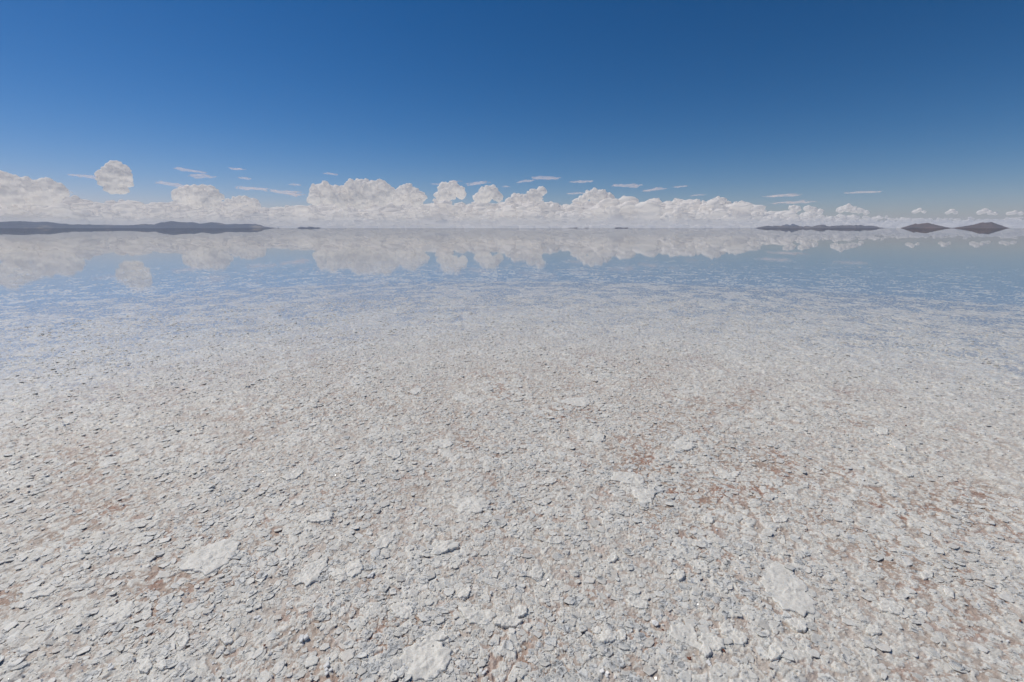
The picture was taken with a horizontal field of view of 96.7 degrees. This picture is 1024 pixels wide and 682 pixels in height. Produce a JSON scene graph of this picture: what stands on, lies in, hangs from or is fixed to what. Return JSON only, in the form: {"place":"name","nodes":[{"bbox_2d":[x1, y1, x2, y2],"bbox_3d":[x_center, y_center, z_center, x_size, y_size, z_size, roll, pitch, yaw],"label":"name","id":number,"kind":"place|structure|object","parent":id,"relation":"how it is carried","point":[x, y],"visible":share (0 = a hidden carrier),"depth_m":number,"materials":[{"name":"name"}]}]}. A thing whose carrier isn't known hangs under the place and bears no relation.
{"place":"outdoors","nodes":[
{"label":"outdoors","id":0,"kind":"place"},
{"bbox_2d":[0,170,69,205],"bbox_3d":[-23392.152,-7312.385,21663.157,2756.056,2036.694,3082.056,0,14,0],"label":"cloud","id":1,"kind":"structure","parent":0,"point":[15,189],"depth_m":21777.88,"materials":[{"name":"white"}]},
{"bbox_2d":[94,160,133,193],"bbox_3d":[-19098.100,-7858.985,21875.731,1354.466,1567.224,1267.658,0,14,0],"label":"cloud","id":2,"kind":"structure","parent":0,"point":[114,177],"depth_m":21581.62,"materials":[{"name":"white"}]},
{"bbox_2d":[0,221,271,227],"bbox_3d":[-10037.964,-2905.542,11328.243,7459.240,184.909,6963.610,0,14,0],"label":"hill range","id":3,"kind":"structure","parent":0,"point":[26,224],"depth_m":11030.80,"materials":[{"name":"grey stone"}]},
{"bbox_2d":[171,184,224,209],"bbox_3d":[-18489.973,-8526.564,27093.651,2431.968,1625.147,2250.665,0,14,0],"label":"cloud","id":4,"kind":"structure","parent":0,"point":[204,196],"depth_m":26706.50,"materials":[{"name":"white"}]},
{"bbox_2d":[221,195,260,209],"bbox_3d":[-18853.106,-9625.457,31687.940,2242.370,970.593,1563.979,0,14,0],"label":"cloud","id":5,"kind":"structure","parent":0,"point":[235,202],"depth_m":31348.33,"materials":[{"name":"white"}]},
{"bbox_2d":[307,181,349,208],"bbox_3d":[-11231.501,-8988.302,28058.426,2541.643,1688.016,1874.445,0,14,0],"label":"cloud","id":6,"kind":"structure","parent":0,"point":[324,192],"depth_m":27739.40,"materials":[{"name":"white"}]},
{"bbox_2d":[342,178,395,208],"bbox_3d":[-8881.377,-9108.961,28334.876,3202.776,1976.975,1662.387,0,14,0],"label":"cloud","id":7,"kind":"structure","parent":0,"point":[363,193],"depth_m":27946.83,"materials":[{"name":"white"}]},
{"bbox_2d":[392,183,427,207],"bbox_3d":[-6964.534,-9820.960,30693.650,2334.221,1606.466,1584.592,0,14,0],"label":"cloud","id":8,"kind":"structure","parent":0,"point":[407,193],"depth_m":30416.99,"materials":[{"name":"white"}]},
{"bbox_2d":[433,180,466,200],"bbox_3d":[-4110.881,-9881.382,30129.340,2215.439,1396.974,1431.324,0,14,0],"label":"cloud","id":9,"kind":"structure","parent":0,"point":[450,190],"depth_m":29820.61,"materials":[{"name":"white"}]},
{"bbox_2d":[472,184,502,202],"bbox_3d":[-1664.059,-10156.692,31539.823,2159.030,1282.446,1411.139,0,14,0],"label":"cloud","id":10,"kind":"structure","parent":0,"point":[486,194],"depth_m":31124.10,"materials":[{"name":"white"}]},
{"bbox_2d":[0,248,1023,681],"bbox_3d":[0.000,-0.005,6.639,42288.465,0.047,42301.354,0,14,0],"label":"ground","id":11,"kind":"structure","parent":0,"point":[64,316],"depth_m":3.35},
{"bbox_2d":[20,584,56,598],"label":"salt plate","id":12,"kind":"object","parent":11,"relation":"on","point":[41,591],"visible":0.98,"depth_m":2.04,"materials":[{"name":"white stone"}]},
{"bbox_2d":[107,663,113,670],"bbox_3d":[-1.494,1.212,1.694,0.021,0.015,0.042,-13,19,-42],"label":"salt crystal","id":13,"kind":"object","parent":11,"relation":"on","point":[109,667],"visible":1,"depth_m":1.69},
{"bbox_2d":[103,600,135,624],"bbox_3d":[-1.672,1.158,1.940,0.138,0.024,0.104,12,18,40],"label":"salt plate","id":14,"kind":"object","parent":11,"relation":"on","point":[121,609],"visible":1,"depth_m":1.94,"materials":[{"name":"white stone"}]},
{"bbox_2d":[138,658,152,673],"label":"salt plate","id":15,"kind":"object","parent":11,"relation":"on","point":[145,666],"visible":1,"depth_m":1.69,"materials":[{"name":"white stone"}]},
{"bbox_2d":[140,610,152,620],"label":"salt plate","id":16,"kind":"object","parent":11,"relation":"on","point":[146,614],"visible":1,"depth_m":1.92,"materials":[{"name":"white stone"}]},
{"bbox_2d":[156,660,166,670],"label":"salt plate","id":17,"kind":"object","parent":11,"relation":"on","point":[161,665],"visible":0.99,"depth_m":1.69,"materials":[{"name":"white stone"}]},
{"bbox_2d":[177,630,189,648],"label":"salt plate","id":18,"kind":"object","parent":11,"relation":"on","point":[184,638],"visible":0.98,"depth_m":1.80,"materials":[{"name":"white stone"}]},
{"bbox_2d":[179,539,240,575],"bbox_3d":[-1.492,1.075,2.261,0.229,0.034,0.259,0,14,0],"label":"salt plate","id":19,"kind":"object","parent":11,"relation":"on","point":[209,554],"visible":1,"depth_m":2.25,"materials":[{"name":"white stone"}]},
{"bbox_2d":[221,634,232,646],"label":"salt plate","id":20,"kind":"object","parent":11,"relation":"on","point":[226,639],"visible":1,"depth_m":1.80,"materials":[{"name":"white stone"}]},
{"bbox_2d":[281,468,303,480],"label":"salt plate","id":21,"kind":"object","parent":11,"relation":"on","point":[293,474],"visible":1,"depth_m":3.00,"materials":[{"name":"white stone"}]},
{"bbox_2d":[298,634,308,642],"bbox_3d":[-0.831,1.183,1.809,0.043,0.018,0.036,0,14,0],"label":"salt crystal","id":22,"kind":"object","parent":11,"relation":"on","point":[302,637],"visible":1,"depth_m":1.81},
{"bbox_2d":[297,557,327,586],"bbox_3d":[-0.954,1.100,2.163,0.120,0.030,0.196,0,14,0],"label":"salt plate","id":23,"kind":"object","parent":11,"relation":"on","point":[312,572],"visible":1,"depth_m":2.16,"materials":[{"name":"white stone"}]},
{"bbox_2d":[306,511,333,522],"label":"salt plate","id":24,"kind":"object","parent":11,"relation":"on","point":[318,517],"visible":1,"depth_m":2.56,"materials":[{"name":"white stone"}]},
{"bbox_2d":[323,662,332,675],"bbox_3d":[-0.680,1.212,1.684,0.029,0.014,0.050,-8,16,-29],"label":"salt crystal","id":25,"kind":"object","parent":11,"relation":"on","point":[326,665],"visible":1,"depth_m":1.68},
{"bbox_2d":[329,568,346,582],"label":"salt plate","id":26,"kind":"object","parent":11,"relation":"on","point":[338,574],"visible":1,"depth_m":2.14,"materials":[{"name":"white stone"}]},
{"bbox_2d":[344,559,362,577],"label":"salt plate","id":27,"kind":"object","parent":11,"relation":"on","point":[354,568],"visible":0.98,"depth_m":2.17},
{"bbox_2d":[367,571,374,577],"bbox_3d":[-0.664,1.099,2.141,0.032,0.015,0.036,0,14,0],"label":"salt crystal","id":28,"kind":"object","parent":11,"relation":"on","point":[371,574],"visible":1,"depth_m":2.13},
{"bbox_2d":[373,532,395,549],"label":"salt plate","id":29,"kind":"object","parent":11,"relation":"on","point":[384,541],"visible":1,"depth_m":2.37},
{"bbox_2d":[384,448,400,458],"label":"salt plate","id":30,"kind":"object","parent":11,"relation":"on","point":[395,451],"visible":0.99,"depth_m":3.27,"materials":[{"name":"white stone"}]},
{"bbox_2d":[390,602,412,619],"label":"salt plate","id":31,"kind":"object","parent":11,"relation":"on","point":[405,607],"visible":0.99,"depth_m":1.94,"materials":[{"name":"white stone"}]},
{"bbox_2d":[403,620,412,628],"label":"salt plate","id":32,"kind":"object","parent":11,"relation":"on","point":[407,623],"visible":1,"depth_m":1.87,"materials":[{"name":"white stone"}]},
{"bbox_2d":[407,388,421,394],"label":"salt plate","id":33,"kind":"object","parent":11,"relation":"on","point":[414,391],"visible":0.99,"depth_m":4.52,"materials":[{"name":"white stone"}]},
{"bbox_2d":[398,638,451,681],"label":"salt plate","id":34,"kind":"object","parent":11,"relation":"on","point":[422,664],"visible":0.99,"depth_m":1.72,"materials":[{"name":"white stone"}]},
{"bbox_2d":[421,630,448,641],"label":"salt plate","id":35,"kind":"object","parent":11,"relation":"on","point":[440,636],"visible":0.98,"depth_m":1.81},
{"bbox_2d":[431,438,453,448],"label":"salt plate","id":36,"kind":"object","parent":11,"relation":"on","point":[443,443],"visible":1,"depth_m":3.44,"materials":[{"name":"white stone"}]},
{"bbox_2d":[430,539,458,554],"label":"salt plate","id":37,"kind":"object","parent":11,"relation":"on","point":[443,547],"visible":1,"depth_m":2.32,"materials":[{"name":"white stone"}]},
{"bbox_2d":[452,393,468,400],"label":"salt plate","id":38,"kind":"object","parent":11,"relation":"on","point":[459,397],"visible":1,"depth_m":4.37,"materials":[{"name":"white stone"}]},
{"bbox_2d":[457,584,470,598],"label":"salt plate","id":39,"kind":"object","parent":11,"relation":"on","point":[464,592],"visible":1,"depth_m":2.03,"materials":[{"name":"white stone"}]},
{"bbox_2d":[453,497,488,513],"bbox_3d":[-0.245,0.969,2.685,0.219,0.025,0.168,0,14,0],"label":"salt plate","id":40,"kind":"object","parent":11,"relation":"on","point":[469,504],"visible":1,"depth_m":2.68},
{"bbox_2d":[458,607,496,625],"bbox_3d":[-0.148,1.160,1.911,0.167,0.034,0.087,0,14,0],"label":"salt plate","id":41,"kind":"object","parent":11,"relation":"on","point":[472,616],"visible":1,"depth_m":1.91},
{"bbox_2d":[494,615,522,628],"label":"salt plate","id":42,"kind":"object","parent":11,"relation":"on","point":[504,621],"visible":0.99,"depth_m":1.88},
{"bbox_2d":[0,296,1023,681],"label":"salt flakes","id":43,"kind":"object","parent":11,"relation":"on","point":[368,666],"visible":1,"depth_m":2.32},
{"bbox_2d":[1,310,1023,681],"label":"salt grains","id":44,"kind":"object","parent":11,"relation":"on","point":[481,520],"visible":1,"depth_m":2.57,"materials":[{"name":"white"}]},
{"bbox_2d":[512,605,527,617],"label":"salt plate","id":45,"kind":"object","parent":11,"relation":"on","point":[520,611],"visible":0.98,"depth_m":1.93,"materials":[{"name":"white stone"}]},
{"bbox_2d":[530,565,543,580],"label":"salt plate","id":46,"kind":"object","parent":11,"relation":"on","point":[536,571],"visible":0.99,"depth_m":2.14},
{"bbox_2d":[544,477,556,483],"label":"salt plate","id":47,"kind":"object","parent":11,"relation":"on","point":[550,480],"visible":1,"depth_m":2.93,"materials":[{"name":"white stone"}]},
{"bbox_2d":[546,535,564,544],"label":"salt plate","id":48,"kind":"object","parent":11,"relation":"on","point":[552,539],"visible":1,"depth_m":2.38,"materials":[{"name":"white stone"}]},
{"bbox_2d":[560,397,590,406],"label":"salt plate","id":49,"kind":"object","parent":11,"relation":"on","point":[579,401],"visible":1,"depth_m":4.27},
{"bbox_2d":[592,626,601,633],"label":"salt plate","id":50,"kind":"object","parent":11,"relation":"on","point":[596,629],"visible":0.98,"depth_m":1.85,"materials":[{"name":"white stone"}]},
{"bbox_2d":[590,433,604,441],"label":"salt plate","id":51,"kind":"object","parent":11,"relation":"on","point":[595,437],"visible":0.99,"depth_m":3.52,"materials":[{"name":"white stone"}]},
{"bbox_2d":[599,668,608,677],"bbox_3d":[0.341,1.218,1.673,0.038,0.014,0.027,11,18,38],"label":"salt crystal","id":52,"kind":"object","parent":11,"relation":"on","point":[603,671],"visible":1,"depth_m":1.67},
{"bbox_2d":[599,629,616,643],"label":"salt plate","id":53,"kind":"object","parent":11,"relation":"on","point":[607,636],"visible":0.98,"depth_m":1.81,"materials":[{"name":"white stone"}]},
{"bbox_2d":[607,553,617,562],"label":"salt plate","id":54,"kind":"object","parent":11,"relation":"on","point":[612,558],"visible":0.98,"depth_m":2.25,"materials":[{"name":"white stone"}]},
{"bbox_2d":[616,629,625,640],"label":"salt plate","id":55,"kind":"object","parent":11,"relation":"on","point":[621,633],"visible":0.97,"depth_m":1.82,"materials":[{"name":"white stone"}]},
{"bbox_2d":[611,471,643,484],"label":"salt plate","id":56,"kind":"object","parent":11,"relation":"on","point":[628,477],"visible":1,"depth_m":2.95,"materials":[{"name":"white stone"}]},
{"bbox_2d":[626,595,647,608],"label":"salt plate","id":57,"kind":"object","parent":11,"relation":"on","point":[635,601],"visible":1,"depth_m":1.99,"materials":[{"name":"white stone"}]},
{"bbox_2d":[631,486,655,503],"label":"salt plate","id":58,"kind":"object","parent":11,"relation":"on","point":[643,495],"visible":0.99,"depth_m":2.77,"materials":[{"name":"white stone"}]},
{"bbox_2d":[652,620,658,625],"bbox_3d":[0.591,1.164,1.876,0.027,0.012,0.027,4,14,15],"label":"salt crystal","id":59,"kind":"object","parent":11,"relation":"on","point":[655,623],"visible":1,"depth_m":1.87},
{"bbox_2d":[675,569,684,580],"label":"salt plate","id":60,"kind":"object","parent":11,"relation":"on","point":[680,574],"visible":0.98,"depth_m":2.13,"materials":[{"name":"white stone"}]},
{"bbox_2d":[671,439,695,450],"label":"salt plate","id":61,"kind":"object","parent":11,"relation":"on","point":[680,444],"visible":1,"depth_m":3.41,"materials":[{"name":"white stone"}]},
{"bbox_2d":[669,624,700,650],"bbox_3d":[0.688,1.186,1.818,0.118,0.032,0.119,0,14,0],"label":"salt plate","id":62,"kind":"object","parent":11,"relation":"on","point":[689,633],"visible":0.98,"depth_m":1.82,"materials":[{"name":"white stone"}]},
{"bbox_2d":[689,559,708,572],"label":"salt plate","id":63,"kind":"object","parent":11,"relation":"on","point":[701,565],"visible":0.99,"depth_m":2.20,"materials":[{"name":"white stone"}]},
{"bbox_2d":[699,643,711,657],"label":"salt plate","id":64,"kind":"object","parent":11,"relation":"on","point":[705,650],"visible":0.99,"depth_m":1.74,"materials":[{"name":"white stone"}]},
{"bbox_2d":[701,512,713,523],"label":"salt plate","id":65,"kind":"object","parent":11,"relation":"on","point":[707,517],"visible":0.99,"depth_m":2.54,"materials":[{"name":"white stone"}]},
{"bbox_2d":[698,632,724,651],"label":"salt plate","id":66,"kind":"object","parent":11,"relation":"on","point":[714,642],"visible":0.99,"depth_m":1.79,"materials":[{"name":"white stone"}]},
{"bbox_2d":[715,469,739,478],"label":"salt plate","id":67,"kind":"object","parent":11,"relation":"on","point":[725,474],"visible":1,"depth_m":3.01,"materials":[{"name":"white stone"}]},
{"bbox_2d":[719,621,747,644],"bbox_3d":[0.891,1.182,1.835,0.081,0.029,0.107,-9,17,-33],"label":"salt plate","id":68,"kind":"object","parent":11,"relation":"on","point":[738,637],"visible":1,"depth_m":1.83,"materials":[{"name":"white stone"}]},
{"bbox_2d":[768,643,783,661],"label":"salt plate","id":69,"kind":"object","parent":11,"relation":"on","point":[776,651],"visible":1,"depth_m":1.74,"materials":[{"name":"white stone"}]},
{"bbox_2d":[772,514,788,522],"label":"salt plate","id":70,"kind":"object","parent":11,"relation":"on","point":[778,518],"visible":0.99,"depth_m":2.55,"materials":[{"name":"white stone"}]},
{"bbox_2d":[760,561,816,617],"bbox_3d":[1.243,1.123,2.075,0.210,0.031,0.343,0,14,0],"label":"salt plate","id":71,"kind":"object","parent":11,"relation":"on","point":[790,594],"visible":1,"depth_m":2.04,"materials":[{"name":"white stone"}]},
{"bbox_2d":[786,617,806,632],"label":"salt plate","id":72,"kind":"object","parent":11,"relation":"on","point":[797,625],"visible":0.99,"depth_m":1.86,"materials":[{"name":"white stone"}]},
{"bbox_2d":[865,624,881,636],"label":"salt plate","id":73,"kind":"object","parent":11,"relation":"on","point":[872,630],"visible":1,"depth_m":1.84,"materials":[{"name":"white stone"}]},
{"bbox_2d":[874,426,888,434],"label":"salt plate","id":74,"kind":"object","parent":11,"relation":"on","point":[881,430],"visible":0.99,"depth_m":3.67,"materials":[{"name":"white stone"}]},
{"bbox_2d":[878,598,903,615],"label":"salt plate","id":75,"kind":"object","parent":11,"relation":"on","point":[892,607],"visible":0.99,"depth_m":1.95,"materials":[{"name":"white stone"}]},
{"bbox_2d":[887,440,906,450],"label":"salt plate","id":76,"kind":"object","parent":11,"relation":"on","point":[898,444],"visible":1,"depth_m":3.41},
{"bbox_2d":[919,569,933,579],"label":"salt plate","id":77,"kind":"object","parent":11,"relation":"on","point":[925,574],"visible":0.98,"depth_m":2.14,"materials":[{"name":"white stone"}]},
{"bbox_2d":[943,586,953,598],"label":"salt plate","id":78,"kind":"object","parent":11,"relation":"on","point":[949,591],"visible":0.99,"depth_m":2.03,"materials":[{"name":"white stone"}]},
{"bbox_2d":[0,228,1023,307],"bbox_3d":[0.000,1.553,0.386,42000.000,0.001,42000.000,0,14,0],"label":"water","id":79,"kind":"structure","parent":0,"point":[51,252],"depth_m":26.34,"materials":[{"name":"blue liquid"}]},
{"bbox_2d":[0,195,1023,227],"bbox_3d":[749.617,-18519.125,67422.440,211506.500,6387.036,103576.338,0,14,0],"label":"cloud","id":80,"kind":"structure","parent":0,"point":[628,211],"depth_m":34557.66,"materials":[{"name":"white"}]},
{"bbox_2d":[0,0,1023,221],"label":"sky","id":81,"kind":"structure","parent":0,"point":[894,109],"materials":[{"name":"blue"}]},
{"bbox_2d":[504,186,546,204],"bbox_3d":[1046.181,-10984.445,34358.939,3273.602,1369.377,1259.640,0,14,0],"label":"cloud","id":82,"kind":"structure","parent":0,"point":[535,195],"depth_m":34114.14,"materials":[{"name":"white"}]},
{"bbox_2d":[578,188,614,203],"bbox_3d":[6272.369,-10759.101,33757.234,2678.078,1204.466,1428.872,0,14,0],"label":"cloud","id":83,"kind":"structure","parent":0,"point":[595,195],"depth_m":33508.43,"materials":[{"name":"white"}]},
{"bbox_2d":[689,196,750,205],"bbox_3d":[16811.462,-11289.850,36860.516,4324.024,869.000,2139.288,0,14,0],"label":"cloud","id":84,"kind":"structure","parent":0,"point":[719,199],"depth_m":36647.60,"materials":[{"name":"white"}]},
{"bbox_2d":[788,205,823,213],"bbox_3d":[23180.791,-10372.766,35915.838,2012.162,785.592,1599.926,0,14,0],"label":"cloud","id":85,"kind":"structure","parent":0,"point":[807,208],"depth_m":35616.20,"materials":[{"name":"white"}]},
{"bbox_2d":[757,225,879,227],"bbox_3d":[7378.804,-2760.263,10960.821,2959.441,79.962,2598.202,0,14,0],"label":"hill range","id":86,"kind":"structure","parent":0,"point":[840,226],"depth_m":10577.34,"materials":[{"name":"grey stone"}]},
{"bbox_2d":[836,203,869,214],"bbox_3d":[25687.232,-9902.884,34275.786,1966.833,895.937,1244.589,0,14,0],"label":"cloud","id":87,"kind":"structure","parent":0,"point":[848,207],"depth_m":34246.44,"materials":[{"name":"white"}]},
{"bbox_2d":[911,208,926,213],"bbox_3d":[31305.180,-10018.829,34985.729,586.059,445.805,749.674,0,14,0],"label":"cloud","id":88,"kind":"structure","parent":0,"point":[917,210],"depth_m":34960.86,"materials":[{"name":"white"}]},
{"bbox_2d":[902,223,948,227],"bbox_3d":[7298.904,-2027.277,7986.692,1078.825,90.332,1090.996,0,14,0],"label":"hill","id":89,"kind":"structure","parent":0,"point":[925,225],"depth_m":7837.45,"materials":[{"name":"grey stone"}]},
{"bbox_2d":[945,209,957,213],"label":"cloud","id":90,"kind":"structure","parent":0,"point":[949,211],"depth_m":33694.51,"materials":[{"name":"white"}]},
{"bbox_2d":[955,222,1007,227],"bbox_3d":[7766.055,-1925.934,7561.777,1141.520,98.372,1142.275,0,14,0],"label":"hill","id":91,"kind":"structure","parent":0,"point":[987,225],"depth_m":7333.16,"materials":[{"name":"grey stone"}]},
{"bbox_2d":[976,208,997,214],"bbox_3d":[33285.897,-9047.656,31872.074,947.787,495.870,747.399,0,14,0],"label":"cloud","id":92,"kind":"structure","parent":0,"point":[985,210],"depth_m":31819.51,"materials":[{"name":"white"}]},
{"bbox_2d":[1006,210,1023,214],"bbox_3d":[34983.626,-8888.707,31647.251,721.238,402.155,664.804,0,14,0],"label":"cloud","id":93,"kind":"structure","parent":0,"point":[1015,212],"depth_m":31533.03,"materials":[{"name":"white"}]}
]}

